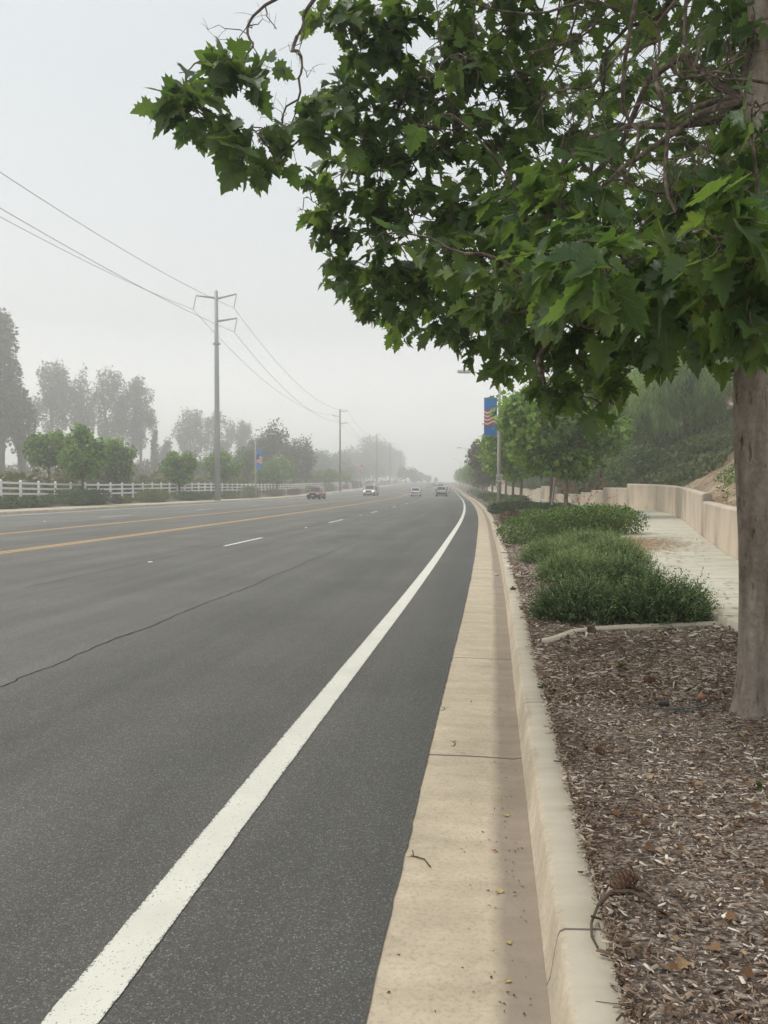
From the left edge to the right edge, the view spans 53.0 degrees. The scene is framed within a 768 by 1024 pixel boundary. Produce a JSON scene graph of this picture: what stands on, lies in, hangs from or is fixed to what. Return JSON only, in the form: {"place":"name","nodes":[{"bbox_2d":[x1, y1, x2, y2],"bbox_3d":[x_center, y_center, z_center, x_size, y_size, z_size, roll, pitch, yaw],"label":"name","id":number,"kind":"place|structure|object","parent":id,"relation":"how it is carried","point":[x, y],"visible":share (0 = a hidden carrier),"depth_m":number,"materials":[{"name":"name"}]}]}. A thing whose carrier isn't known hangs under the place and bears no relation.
{"place":"outdoors","nodes":[
{"label":"outdoors","id":0,"kind":"place"},
{"bbox_2d":[0,482,409,511],"bbox_3d":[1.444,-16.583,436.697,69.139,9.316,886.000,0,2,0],"label":"pavement","id":1,"kind":"structure","parent":0,"point":[21,509],"depth_m":71.95,"materials":[{"name":"concrete"}]},
{"bbox_2d":[0,482,411,514],"bbox_3d":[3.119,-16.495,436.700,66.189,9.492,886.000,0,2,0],"label":"kerb","id":2,"kind":"structure","parent":1,"relation":"on","point":[55,510],"depth_m":63.12,"materials":[{"name":"concrete"}]},
{"bbox_2d":[193,290,236,500],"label":"utility pole","id":3,"kind":"object","parent":1,"relation":"on","point":[217,457],"visible":0.99,"depth_m":89.42,"materials":[{"name":"wood"}]},
{"bbox_2d":[0,208,230,330],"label":"overhead wire","id":4,"kind":"object","parent":3,"relation":"attached to","point":[100,265],"visible":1,"depth_m":55.98,"materials":[{"name":"grey metal"}]},
{"bbox_2d":[0,172,233,307],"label":"overhead wire","id":5,"kind":"object","parent":3,"relation":"attached to","point":[101,236],"visible":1,"depth_m":55.86,"materials":[{"name":"grey metal"}]},
{"bbox_2d":[333,409,344,491],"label":"utility pole","id":6,"kind":"object","parent":1,"relation":"on","point":[339,416],"visible":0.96,"depth_m":187.46,"materials":[{"name":"grey wood"}]},
{"bbox_2d":[0,481,409,508],"bbox_3d":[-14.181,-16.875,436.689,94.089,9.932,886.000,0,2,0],"label":"planting strip","id":7,"kind":"object","parent":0,"point":[237,495],"visible":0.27,"depth_m":88.01,"materials":[{"name":"soil"}]},
{"bbox_2d":[0,495,26,508],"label":"shrub","id":8,"kind":"object","parent":7,"relation":"on","point":[8,502],"visible":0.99,"depth_m":52.42,"materials":[{"name":"green plant"}]},
{"bbox_2d":[17,494,59,507],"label":"shrub","id":9,"kind":"object","parent":7,"relation":"on","point":[40,501],"visible":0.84,"depth_m":56.07,"materials":[{"name":"green plant"}]},
{"bbox_2d":[20,429,69,482],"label":"sycamore tree","id":10,"kind":"object","parent":7,"relation":"on","point":[37,451],"visible":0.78,"depth_m":71.60,"materials":[{"name":"green plant"}]},
{"bbox_2d":[47,488,112,505],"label":"shrub","id":11,"kind":"object","parent":7,"relation":"on","point":[77,496],"visible":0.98,"depth_m":62.56,"materials":[{"name":"green plant"}]},
{"bbox_2d":[55,422,110,488],"bbox_3d":[-25.429,-4.221,65.164,4.675,6.676,4.322,2,2,43],"label":"sycamore tree","id":12,"kind":"object","parent":7,"relation":"on","point":[84,456],"visible":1,"depth_m":64.32,"materials":[{"name":"green plant"}]},
{"bbox_2d":[100,437,137,491],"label":"sycamore tree","id":13,"kind":"object","parent":7,"relation":"on","point":[121,458],"visible":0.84,"depth_m":77.83,"materials":[{"name":"green plant"}]},
{"bbox_2d":[134,487,171,502],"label":"shrub","id":14,"kind":"object","parent":7,"relation":"on","point":[154,495],"visible":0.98,"depth_m":76.78,"materials":[{"name":"green plant"}]},
{"bbox_2d":[0,479,349,499],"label":"rail fence","id":15,"kind":"object","parent":7,"relation":"on","point":[55,484],"visible":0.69,"depth_m":75.06,"materials":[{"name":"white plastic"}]},
{"bbox_2d":[158,450,199,497],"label":"sycamore tree","id":16,"kind":"object","parent":7,"relation":"on","point":[175,469],"visible":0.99,"depth_m":88.49,"materials":[{"name":"green plant"}]},
{"bbox_2d":[171,490,200,500],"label":"shrub","id":17,"kind":"object","parent":7,"relation":"on","point":[185,495],"visible":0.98,"depth_m":86.86,"materials":[{"name":"green plant"}]},
{"bbox_2d":[158,454,220,480],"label":"misty bush","id":18,"kind":"object","parent":7,"relation":"on","point":[199,470],"visible":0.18,"depth_m":148.90,"materials":[{"name":"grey plant"}]},
{"bbox_2d":[199,446,245,489],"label":"sycamore tree","id":19,"kind":"object","parent":7,"relation":"on","point":[231,471],"visible":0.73,"depth_m":107.73,"materials":[{"name":"green plant"}]},
{"bbox_2d":[229,443,256,477],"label":"sycamore tree","id":20,"kind":"object","parent":7,"relation":"on","point":[250,458],"visible":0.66,"depth_m":146.45,"materials":[{"name":"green plant"}]},
{"bbox_2d":[237,486,261,497],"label":"shrub","id":21,"kind":"object","parent":7,"relation":"on","point":[249,491],"visible":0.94,"depth_m":112.31,"materials":[{"name":"green plant"}]},
{"bbox_2d":[251,417,292,481],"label":"foggy tree","id":22,"kind":"object","parent":7,"relation":"on","point":[271,446],"visible":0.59,"depth_m":170.80,"materials":[{"name":"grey plant"}]},
{"bbox_2d":[248,456,296,489],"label":"sycamore tree","id":23,"kind":"object","parent":7,"relation":"on","point":[268,470],"visible":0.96,"depth_m":135.49,"materials":[{"name":"green plant"}]},
{"bbox_2d":[262,489,284,496],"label":"shrub","id":24,"kind":"object","parent":7,"relation":"on","point":[273,492],"visible":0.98,"depth_m":126.64,"materials":[{"name":"plant"}]},
{"bbox_2d":[280,434,318,483],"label":"foggy tree","id":25,"kind":"object","parent":7,"relation":"on","point":[303,454],"visible":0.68,"depth_m":180.36,"materials":[{"name":"grey plant"}]},
{"bbox_2d":[310,449,336,471],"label":"foggy tree","id":26,"kind":"object","parent":7,"relation":"on","point":[324,462],"visible":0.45,"depth_m":326.03,"materials":[{"name":"grey plant"}]},
{"bbox_2d":[311,468,338,485],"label":"sycamore tree","id":27,"kind":"object","parent":7,"relation":"on","point":[321,475],"visible":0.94,"depth_m":193.34,"materials":[{"name":"green plant"}]},
{"bbox_2d":[330,450,353,474],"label":"foggy tree","id":28,"kind":"object","parent":7,"relation":"on","point":[343,458],"visible":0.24,"depth_m":366.81,"materials":[{"name":"grey plant"}]},
{"bbox_2d":[338,461,358,481],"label":"dim tree","id":29,"kind":"object","parent":7,"relation":"on","point":[351,469],"visible":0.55,"depth_m":329.37,"materials":[{"name":"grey plant"}]},
{"bbox_2d":[338,444,373,482],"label":"foggy tree","id":30,"kind":"object","parent":7,"relation":"on","point":[355,458],"visible":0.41,"depth_m":440.67,"materials":[{"name":"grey plant"}]},
{"bbox_2d":[355,434,387,479],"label":"foggy tree","id":31,"kind":"object","parent":7,"relation":"on","point":[367,445],"visible":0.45,"depth_m":492.04,"materials":[{"name":"grey plant"}]},
{"bbox_2d":[367,461,386,480],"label":"dim tree","id":32,"kind":"object","parent":7,"relation":"on","point":[373,471],"visible":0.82,"depth_m":418.69,"materials":[{"name":"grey plant"}]},
{"bbox_2d":[371,436,395,479],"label":"foggy tree","id":33,"kind":"object","parent":7,"relation":"on","point":[387,460],"visible":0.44,"depth_m":541.41,"materials":[{"name":"grey plant"}]},
{"bbox_2d":[384,447,406,481],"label":"foggy tree","id":34,"kind":"object","parent":7,"relation":"on","point":[397,459],"visible":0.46,"depth_m":606.80,"materials":[{"name":"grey plant"}]},
{"bbox_2d":[394,466,417,483],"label":"dim tree","id":35,"kind":"object","parent":7,"relation":"on","point":[410,473],"visible":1,"depth_m":426.93,"materials":[{"name":"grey plant"}]},
{"bbox_2d":[0,482,478,1023],"bbox_3d":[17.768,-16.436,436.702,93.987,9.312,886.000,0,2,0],"label":"road","id":36,"kind":"structure","parent":0,"point":[130,764],"depth_m":4.85,"materials":[{"name":"grey asphalt"}]},
{"bbox_2d":[2,498,391,551],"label":"median line","id":37,"kind":"object","parent":36,"relation":"on","point":[155,531],"visible":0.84,"depth_m":26.47,"materials":[{"name":"yellow paint"}]},
{"bbox_2d":[0,494,407,553],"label":"median line","id":38,"kind":"object","parent":36,"relation":"on","point":[162,531],"visible":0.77,"depth_m":25.89,"materials":[{"name":"yellow paint"}]},
{"bbox_2d":[0,513,421,686],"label":"road crack","id":39,"kind":"object","parent":36,"relation":"on","point":[159,622],"visible":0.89,"depth_m":8.36,"materials":[{"name":"black asphalt"}]},
{"bbox_2d":[40,482,465,1023],"bbox_3d":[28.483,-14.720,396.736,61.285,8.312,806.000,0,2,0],"label":"edge line","id":40,"kind":"object","parent":36,"relation":"on","point":[92,994],"visible":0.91,"depth_m":3.14,"materials":[{"name":"white paint"}]},
{"bbox_2d":[306,487,325,498],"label":"red suv","id":41,"kind":"object","parent":36,"relation":"on","point":[316,492],"visible":0.98,"depth_m":108.94,"materials":[{"name":"red paint"}]},
{"bbox_2d":[363,483,378,495],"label":"utility truck","id":42,"kind":"object","parent":36,"relation":"on","point":[373,489],"visible":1,"depth_m":144.24,"materials":[{"name":"white paint"}]},
{"bbox_2d":[365,482,550,1023],"bbox_3d":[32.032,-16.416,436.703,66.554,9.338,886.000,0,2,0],"label":"gutter","id":43,"kind":"object","parent":36,"relation":"on","point":[441,905],"visible":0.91,"depth_m":3.19,"materials":[{"name":"concrete"}]},
{"bbox_2d":[387,580,530,1014],"bbox_3d":[1.143,1.300,8.766,0.461,0.042,14.007,0,2,8],"label":"gutter debris","id":44,"kind":"object","parent":43,"relation":"on","point":[506,871],"visible":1,"depth_m":3.06,"materials":[{"name":"brown plant"}]},
{"bbox_2d":[444,482,628,1023],"bbox_3d":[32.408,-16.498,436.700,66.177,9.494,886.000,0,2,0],"label":"kerb","id":45,"kind":"structure","parent":43,"relation":"on","point":[580,976],"depth_m":2.90,"materials":[{"name":"concrete"}]},
{"bbox_2d":[590,889,656,947],"bbox_3d":[0.733,1.291,2.479,0.347,0.044,0.129,-2,2,-41],"label":"twig","id":46,"kind":"object","parent":45,"relation":"on","point":[631,891],"visible":0.98,"depth_m":2.55,"materials":[{"name":"brown wood"}]},
{"bbox_2d":[61,482,471,511],"bbox_3d":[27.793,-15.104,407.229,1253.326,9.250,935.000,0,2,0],"label":"ground","id":47,"kind":"structure","parent":0,"point":[455,484],"depth_m":497.28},
{"bbox_2d":[0,464,348,496],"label":"undergrowth","id":48,"kind":"object","parent":47,"relation":"on","point":[58,476],"visible":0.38,"depth_m":83.67,"materials":[{"name":"green plant"}]},
{"bbox_2d":[488,484,737,559],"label":"retaining wall","id":49,"kind":"structure","parent":47,"relation":"on","point":[701,513],"depth_m":33.04,"materials":[{"name":"paint"}]},
{"bbox_2d":[0,0,743,481],"label":"sky","id":50,"kind":"structure","parent":0,"point":[73,73],"materials":[{"name":"white"}]},
{"bbox_2d":[474,486,738,630],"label":"sidewalk","id":51,"kind":"structure","parent":0,"point":[721,566],"depth_m":13.35,"materials":[{"name":"concrete"}]},
{"bbox_2d":[619,521,737,615],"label":"pine needle litter","id":52,"kind":"object","parent":51,"relation":"on","point":[651,542],"visible":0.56,"depth_m":16.77,"materials":[{"name":"brown plant"}]},
{"bbox_2d":[456,487,767,1023],"bbox_3d":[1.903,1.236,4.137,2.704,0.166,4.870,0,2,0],"label":"mulch","id":53,"kind":"object","parent":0,"point":[628,992],"visible":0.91,"depth_m":3.20,"materials":[{"name":"brown wood"}]},
{"bbox_2d":[129,0,767,719],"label":"sycamore tree","id":54,"kind":"object","parent":53,"relation":"on","point":[693,280],"visible":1,"depth_m":5.22,"materials":[{"name":"green plant"}]},
{"bbox_2d":[457,370,500,502],"bbox_3d":[5.562,-4.065,44.897,2.585,8.420,0.310,0,2,0],"label":"street lamp","id":55,"kind":"object","parent":53,"relation":"on","point":[498,459],"visible":0.48,"depth_m":44.83,"materials":[{"name":"metal"}]},
{"bbox_2d":[483,397,499,435],"bbox_3d":[6.250,-5.537,44.716,0.940,2.226,0.043,0,2,-1],"label":"banner","id":56,"kind":"object","parent":55,"relation":"attached to","point":[489,404],"visible":0.74,"depth_m":44.70,"materials":[{"name":"blue fabric"}]},
{"bbox_2d":[467,450,496,492],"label":"plum tree","id":57,"kind":"object","parent":53,"relation":"on","point":[481,479],"visible":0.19,"depth_m":111.64,"materials":[{"name":"green plant"}]},
{"bbox_2d":[464,440,504,493],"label":"tree","id":58,"kind":"object","parent":53,"relation":"on","point":[473,450],"visible":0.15,"depth_m":91.96,"materials":[{"name":"green plant"}]},
{"bbox_2d":[481,439,519,496],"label":"sycamore tree","id":59,"kind":"object","parent":53,"relation":"on","point":[494,476],"depth_m":65.90,"materials":[{"name":"green plant"}]},
{"bbox_2d":[488,495,522,503],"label":"shrub","id":60,"kind":"object","parent":53,"relation":"on","point":[505,499],"visible":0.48,"depth_m":63.11,"materials":[{"name":"green plant"}]},
{"bbox_2d":[485,502,528,513],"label":"shrub","id":61,"kind":"object","parent":53,"relation":"on","point":[497,508],"visible":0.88,"depth_m":42.99,"materials":[{"name":"green plant"}]},
{"bbox_2d":[474,418,545,500],"bbox_3d":[9.811,-3.691,54.619,6.700,6.865,6.699,0,2,0],"label":"sycamore tree","id":62,"kind":"object","parent":53,"relation":"on","point":[489,445],"visible":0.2,"depth_m":54.18,"materials":[{"name":"green plant"}]},
{"bbox_2d":[498,510,526,523],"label":"shrub","id":63,"kind":"object","parent":53,"relation":"on","point":[505,515],"visible":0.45,"depth_m":30.67,"materials":[{"name":"plant"}]},
{"bbox_2d":[494,377,552,503],"bbox_3d":[9.232,-3.816,42.960,6.414,7.778,5.712,0,2,0],"label":"sycamore tree","id":64,"kind":"object","parent":53,"relation":"on","point":[551,478],"depth_m":42.90,"materials":[{"name":"green plant"}]},
{"bbox_2d":[498,524,577,628],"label":"weathered mulch","id":65,"kind":"object","parent":53,"relation":"on","point":[520,567],"visible":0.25,"depth_m":11.39,"materials":[{"name":"brown wood"}]},
{"bbox_2d":[513,532,585,563],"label":"rosemary shrub","id":66,"kind":"object","parent":53,"relation":"on","point":[532,553],"visible":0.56,"depth_m":14.28,"materials":[{"name":"green plant"}]},
{"bbox_2d":[491,515,622,578],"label":"mulch","id":67,"kind":"object","parent":53,"relation":"on","point":[512,566],"visible":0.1,"depth_m":16.37,"materials":[{"name":"brown wood"}]},
{"bbox_2d":[488,368,635,506],"bbox_3d":[7.677,-3.046,34.163,6.346,6.788,6.399,0,2,0],"label":"sycamore tree","id":68,"kind":"object","parent":53,"relation":"on","point":[567,451],"visible":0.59,"depth_m":32.94,"materials":[{"name":"green plant"}]},
{"bbox_2d":[494,502,650,544],"bbox_3d":[4.888,0.285,20.602,5.010,1.101,2.014,-1,2,-25],"label":"hedge","id":69,"kind":"object","parent":53,"relation":"on","point":[615,517],"visible":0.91,"depth_m":20.20,"materials":[{"name":"green plant"}]},
{"bbox_2d":[520,562,624,625],"bbox_3d":[2.095,0.894,8.361,1.178,0.754,1.168,1,2,25],"label":"rosemary shrub","id":70,"kind":"object","parent":53,"relation":"on","point":[569,600],"visible":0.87,"depth_m":8.13,"materials":[{"name":"green plant"}]},
{"bbox_2d":[528,543,624,585],"bbox_3d":[2.893,0.801,11.776,1.492,0.680,1.452,-1,2,-17],"label":"rosemary shrub","id":71,"kind":"object","parent":53,"relation":"on","point":[558,564],"visible":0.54,"depth_m":11.52,"materials":[{"name":"green plant"}]},
{"bbox_2d":[548,478,616,517],"bbox_3d":[7.613,-0.436,29.517,2.359,1.790,1.373,-1,2,-17],"label":"red yucca","id":72,"kind":"object","parent":53,"relation":"on","point":[583,496],"visible":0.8,"depth_m":29.49,"materials":[{"name":"green plant"}]},
{"bbox_2d":[548,523,635,548],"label":"rosemary shrub","id":73,"kind":"object","parent":53,"relation":"on","point":[581,535],"visible":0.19,"depth_m":15.19,"materials":[{"name":"green plant"}]},
{"bbox_2d":[569,531,657,566],"bbox_3d":[3.801,0.730,12.917,1.590,0.837,1.463,0,2,0],"label":"rosemary shrub","id":74,"kind":"object","parent":53,"relation":"on","point":[616,546],"visible":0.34,"depth_m":12.72,"materials":[{"name":"green plant"}]},
{"bbox_2d":[571,546,672,593],"bbox_3d":[2.879,0.813,9.201,1.298,0.848,1.293,-1,2,-39],"label":"rosemary shrub","id":75,"kind":"object","parent":53,"relation":"on","point":[619,571],"visible":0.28,"depth_m":9.10,"materials":[{"name":"green plant"}]},
{"bbox_2d":[508,555,737,705],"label":"mulch","id":76,"kind":"object","parent":53,"relation":"on","point":[538,645],"visible":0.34,"depth_m":6.28,"materials":[{"name":"brown wood"}]},
{"bbox_2d":[610,869,638,894],"bbox_3d":[0.844,1.298,2.704,0.104,0.082,0.084,0,2,0],"label":"pine cone","id":77,"kind":"object","parent":53,"relation":"on","point":[622,881],"visible":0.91,"depth_m":2.69,"materials":[{"name":"brown plant"}]},
{"bbox_2d":[535,621,721,644],"bbox_3d":[2.335,1.153,7.473,2.037,0.161,0.475,0,2,-14],"label":"garden edging","id":78,"kind":"object","parent":53,"relation":"on","point":[637,627],"visible":0.65,"depth_m":7.50,"materials":[{"name":"concrete"}]},
{"bbox_2d":[522,587,767,1023],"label":"leaf litter","id":79,"kind":"object","parent":53,"relation":"on","point":[682,963],"visible":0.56,"depth_m":3.05,"materials":[{"name":"brown plant"}]},
{"bbox_2d":[539,623,767,1017],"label":"fallen sticks","id":80,"kind":"object","parent":53,"relation":"on","point":[666,785],"visible":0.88,"depth_m":3.97,"materials":[{"name":"brown wood"}]},
{"bbox_2d":[589,558,724,626],"bbox_3d":[2.845,0.899,7.938,1.511,0.855,1.202,0,2,0],"label":"rosemary shrub","id":81,"kind":"object","parent":53,"relation":"on","point":[678,601],"visible":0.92,"depth_m":7.78,"materials":[{"name":"green plant"}]},
{"bbox_2d":[643,698,707,712],"bbox_3d":[1.880,1.249,4.970,0.411,0.057,0.271,0,2,0],"label":"irrigation valve box","id":82,"kind":"object","parent":53,"relation":"in","point":[663,703],"visible":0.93,"depth_m":4.88,"materials":[{"name":"brown plastic"}]},
{"bbox_2d":[496,429,735,506],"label":"hillside","id":83,"kind":"structure","parent":0,"point":[710,483],"depth_m":28.90,"materials":[{"name":"soil"}]},
{"bbox_2d":[589,429,641,480],"bbox_3d":[17.297,-4.188,58.018,5.438,4.882,4.635,0,2,-11],"label":"bank tree","id":84,"kind":"object","parent":83,"relation":"on","point":[614,468],"visible":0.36,"depth_m":57.78,"materials":[{"name":"green plant"}]},
{"bbox_2d":[507,396,767,493],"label":"ground cover","id":85,"kind":"object","parent":83,"relation":"on","point":[669,472],"visible":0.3,"depth_m":50.28,"materials":[{"name":"green plant"}]},
{"bbox_2d":[616,441,668,475],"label":"bank bush","id":86,"kind":"object","parent":83,"relation":"on","point":[647,459],"visible":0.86,"depth_m":49.44,"materials":[{"name":"green plant"}]},
{"bbox_2d":[616,374,678,457],"bbox_3d":[19.230,-7.053,61.114,7.880,8.042,7.961,1,2,31],"label":"pepper tree","id":87,"kind":"object","parent":83,"relation":"on","point":[642,425],"visible":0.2,"depth_m":59.37,"materials":[{"name":"green plant"}]},
{"bbox_2d":[627,347,732,441],"bbox_3d":[20.700,-8.197,54.036,9.078,8.090,7.953,0,2,0],"label":"pepper tree","id":88,"kind":"object","parent":83,"relation":"on","point":[704,397],"visible":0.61,"depth_m":52.73,"materials":[{"name":"green plant"}]},
{"bbox_2d":[680,431,732,455],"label":"bank bush","id":89,"kind":"object","parent":83,"relation":"on","point":[705,442],"visible":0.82,"depth_m":43.11,"materials":[{"name":"green plant"}]},
{"bbox_2d":[712,464,735,502],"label":"leafy ground plants","id":90,"kind":"object","parent":83,"relation":"on","point":[728,482],"visible":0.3,"depth_m":26.06,"materials":[{"name":"green plant"}]},
{"bbox_3d":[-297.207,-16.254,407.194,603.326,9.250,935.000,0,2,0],"label":"far field","id":91,"kind":"structure","parent":0,"visible":0},
{"bbox_2d":[0,307,25,471],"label":"eucalyptus tree","id":92,"kind":"object","parent":91,"relation":"on","point":[11,401],"visible":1,"depth_m":150.48,"materials":[{"name":"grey plant"}]},
{"bbox_2d":[9,386,39,472],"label":"eucalyptus tree","id":93,"kind":"object","parent":91,"relation":"on","point":[28,421],"visible":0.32,"depth_m":158.31,"materials":[{"name":"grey plant"}]},
{"bbox_2d":[5,461,51,476],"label":"misty bush","id":94,"kind":"object","parent":91,"relation":"on","point":[12,470],"visible":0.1,"depth_m":165.78,"materials":[{"name":"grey plant"}]},
{"bbox_2d":[30,357,76,469],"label":"eucalyptus tree","id":95,"kind":"object","parent":91,"relation":"on","point":[54,383],"visible":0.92,"depth_m":230.21,"materials":[{"name":"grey plant"}]},
{"bbox_2d":[67,363,96,432],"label":"eucalyptus tree","id":96,"kind":"object","parent":91,"relation":"on","point":[80,391],"visible":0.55,"depth_m":242.68,"materials":[{"name":"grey plant"}]},
{"bbox_2d":[82,365,133,440],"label":"eucalyptus tree","id":97,"kind":"object","parent":91,"relation":"on","point":[116,424],"visible":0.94,"depth_m":239.79,"materials":[{"name":"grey plant"}]},
{"bbox_2d":[122,374,159,464],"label":"eucalyptus tree","id":98,"kind":"object","parent":91,"relation":"on","point":[136,432],"visible":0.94,"depth_m":245.10,"materials":[{"name":"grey plant"}]},
{"bbox_2d":[132,458,161,480],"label":"misty bush","id":99,"kind":"object","parent":91,"relation":"on","point":[148,463],"visible":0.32,"depth_m":185.49,"materials":[{"name":"grey plant"}]},
{"bbox_2d":[149,428,159,468],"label":"foggy tree","id":100,"kind":"object","parent":91,"relation":"on","point":[154,454],"visible":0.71,"depth_m":231.61,"materials":[{"name":"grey plant"}]},
{"bbox_2d":[157,436,173,469],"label":"foggy tree","id":101,"kind":"object","parent":91,"relation":"on","point":[166,447],"visible":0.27,"depth_m":261.53,"materials":[{"name":"grey plant"}]},
{"bbox_2d":[170,407,206,461],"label":"eucalyptus tree","id":102,"kind":"object","parent":91,"relation":"on","point":[191,433],"visible":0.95,"depth_m":291.27,"materials":[{"name":"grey plant"}]},
{"bbox_2d":[201,411,237,457],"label":"eucalyptus tree","id":103,"kind":"object","parent":91,"relation":"on","point":[209,424],"visible":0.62,"depth_m":299.88,"materials":[{"name":"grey plant"}]},
{"bbox_2d":[234,419,254,468],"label":"eucalyptus tree","id":104,"kind":"object","parent":91,"relation":"on","point":[244,431],"visible":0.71,"depth_m":307.87,"materials":[{"name":"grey plant"}]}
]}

